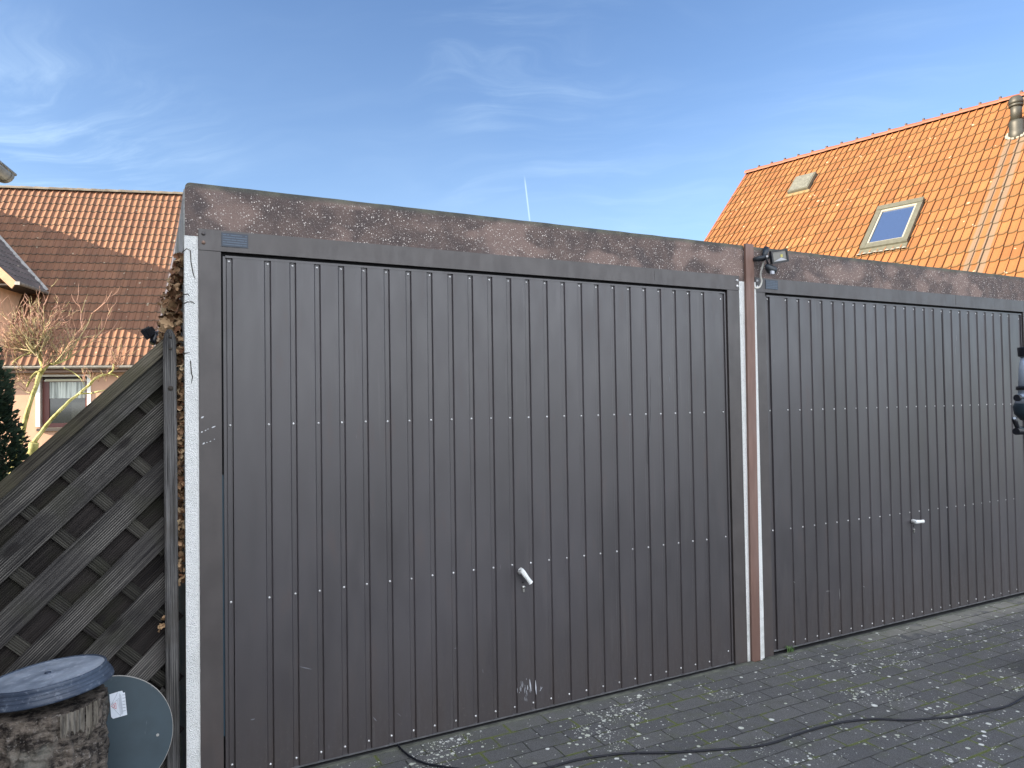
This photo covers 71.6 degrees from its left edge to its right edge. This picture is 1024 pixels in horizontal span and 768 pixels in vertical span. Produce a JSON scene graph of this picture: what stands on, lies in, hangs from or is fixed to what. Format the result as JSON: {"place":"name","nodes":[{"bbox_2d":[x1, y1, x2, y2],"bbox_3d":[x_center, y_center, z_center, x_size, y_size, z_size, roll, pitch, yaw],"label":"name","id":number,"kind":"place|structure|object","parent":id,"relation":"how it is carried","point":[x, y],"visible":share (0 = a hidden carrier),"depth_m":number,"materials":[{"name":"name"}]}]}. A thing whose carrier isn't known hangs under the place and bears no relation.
{"place":"outdoors","nodes":[
{"label":"outdoors","id":0,"kind":"place"},
{"bbox_2d":[0,161,16,182],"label":"roof","id":1,"kind":"structure","parent":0,"point":[7,174],"depth_m":4.43,"materials":[{"name":"metal"}]},
{"bbox_2d":[0,185,182,461],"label":"house","id":2,"kind":"structure","parent":0,"point":[97,246],"depth_m":21.98,"materials":[{"name":"brown tile"}]},
{"bbox_2d":[36,374,90,430],"bbox_3d":[-12.895,0.538,20.460,1.435,1.610,0.270,-1,-1,-11],"label":"window","id":3,"kind":"structure","parent":2,"relation":"in","point":[57,390],"depth_m":20.51,"materials":[{"name":"white"}]},
{"bbox_2d":[5,461,764,767],"bbox_3d":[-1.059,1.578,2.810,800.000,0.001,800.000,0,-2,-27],"label":"ground","id":4,"kind":"structure","parent":0,"point":[181,760],"depth_m":3.05,"materials":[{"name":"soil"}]},
{"bbox_2d":[0,345,31,480],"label":"conifer","id":5,"kind":"object","parent":4,"relation":"on","point":[14,448],"visible":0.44,"depth_m":5.66,"materials":[{"name":"green plant"}]},
{"bbox_2d":[0,279,138,467],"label":"pollarded tree","id":6,"kind":"object","parent":4,"relation":"on","point":[36,345],"visible":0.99,"depth_m":7.55,"materials":[{"name":"plant"}]},
{"bbox_2d":[0,340,183,767],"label":"lattice fence","id":7,"kind":"object","parent":4,"relation":"on","point":[82,571],"visible":0.6,"depth_m":2.66,"materials":[{"name":"grey wood"}]},
{"bbox_2d":[158,615,164,631],"bbox_3d":[-1.335,0.905,2.727,0.049,0.091,0.035,0,-2,-27],"label":"leaf cluster","id":8,"kind":"object","parent":7,"relation":"attached to","point":[160,626],"visible":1,"depth_m":2.72,"materials":[{"name":"brown plant"}]},
{"bbox_2d":[155,252,184,585],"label":"dead leaves","id":9,"kind":"object","parent":7,"relation":"attached to","point":[170,304],"visible":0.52,"depth_m":2.80,"materials":[{"name":"brown plant"}]},
{"bbox_2d":[163,329,179,767],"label":"fence post","id":10,"kind":"object","parent":4,"relation":"on","point":[171,533],"visible":0.95,"depth_m":2.73,"materials":[{"name":"grey"}]},
{"bbox_2d":[103,675,172,767],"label":"round board","id":11,"kind":"object","parent":10,"relation":"attached to","point":[139,722],"visible":0.62,"depth_m":2.65,"materials":[{"name":"grey plastic"}]},
{"bbox_2d":[140,326,158,344],"bbox_3d":[-2.671,-0.362,5.309,0.196,0.149,0.119,0,-2,-27],"label":"floodlight","id":12,"kind":"object","parent":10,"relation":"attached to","point":[150,333],"visible":0.94,"depth_m":5.27,"materials":[{"name":"black plastic"}]},
{"bbox_2d":[173,183,754,767],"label":"garage","id":13,"kind":"structure","parent":4,"relation":"on","point":[445,475],"depth_m":3.21,"materials":[{"name":"concrete"}]},
{"bbox_2d":[181,248,194,382],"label":"dried tendrils","id":14,"kind":"object","parent":13,"relation":"attached to","point":[187,302],"visible":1,"depth_m":2.75,"materials":[{"name":"grey"}]},
{"bbox_2d":[223,255,733,767],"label":"garage door","id":15,"kind":"structure","parent":13,"relation":"in","point":[453,501],"depth_m":3.24,"materials":[{"name":"grey metal"}]},
{"bbox_2d":[744,243,760,661],"bbox_3d":[1.369,0.381,4.048,0.084,2.371,0.015,0,-2,-27],"label":"joint cover","id":16,"kind":"object","parent":13,"relation":"attached to","point":[753,535],"visible":1,"depth_m":4.04,"materials":[{"name":"white metal"}]},
{"bbox_2d":[0,0,1023,240],"label":"sky","id":17,"kind":"structure","parent":0,"point":[647,117],"materials":[{"name":"blue"}]},
{"bbox_2d":[327,597,1023,767],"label":"pavement","id":18,"kind":"structure","parent":0,"point":[968,661],"depth_m":3.31,"materials":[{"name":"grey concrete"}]},
{"bbox_2d":[0,684,109,767],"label":"tree stump","id":19,"kind":"object","parent":18,"relation":"on","point":[72,732],"visible":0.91,"depth_m":2.21,"materials":[{"name":"wood"}]},
{"bbox_2d":[0,654,113,712],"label":"lid","id":20,"kind":"object","parent":19,"relation":"on","point":[44,683],"visible":1,"depth_m":2.27,"materials":[{"name":"grey plastic"}]},
{"bbox_2d":[396,696,1023,767],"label":"power cord","id":21,"kind":"object","parent":18,"relation":"on","point":[687,751],"visible":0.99,"depth_m":3.02,"materials":[{"name":"black rubber"}]},
{"bbox_2d":[785,646,793,652],"bbox_3d":[1.616,1.540,4.135,0.080,0.036,0.069,0,-2,-27],"label":"weed tuft","id":22,"kind":"object","parent":18,"relation":"on","point":[791,649],"visible":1,"depth_m":4.13,"materials":[{"name":"green plant"}]},
{"bbox_2d":[1012,347,1023,434],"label":"equipment stand","id":23,"kind":"object","parent":18,"relation":"on","point":[1018,409],"visible":1,"depth_m":3.78,"materials":[{"name":"black metal"}]},
{"bbox_2d":[704,90,1023,277],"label":"house","id":24,"kind":"structure","parent":0,"point":[944,191],"depth_m":13.99,"materials":[{"name":"orange tile"}]},
{"bbox_2d":[856,196,924,255],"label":"roof window","id":25,"kind":"structure","parent":24,"relation":"in","point":[892,224],"depth_m":13.27,"materials":[{"name":"blue glass"}]},
{"bbox_2d":[743,247,1023,659],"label":"garage","id":26,"kind":"structure","parent":0,"point":[890,459],"depth_m":4.58,"materials":[{"name":"concrete"}]},
{"bbox_2d":[753,246,788,288],"bbox_3d":[1.479,-0.676,4.073,0.165,0.252,0.149,0,-2,-27],"label":"floodlight","id":27,"kind":"object","parent":26,"relation":"attached to","point":[778,256],"visible":1,"depth_m":4.04,"materials":[{"name":"black plastic"}]},
{"bbox_2d":[765,295,1023,651],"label":"garage door","id":28,"kind":"structure","parent":26,"relation":"in","point":[896,460],"depth_m":4.60,"materials":[{"name":"grey metal"}]}
]}

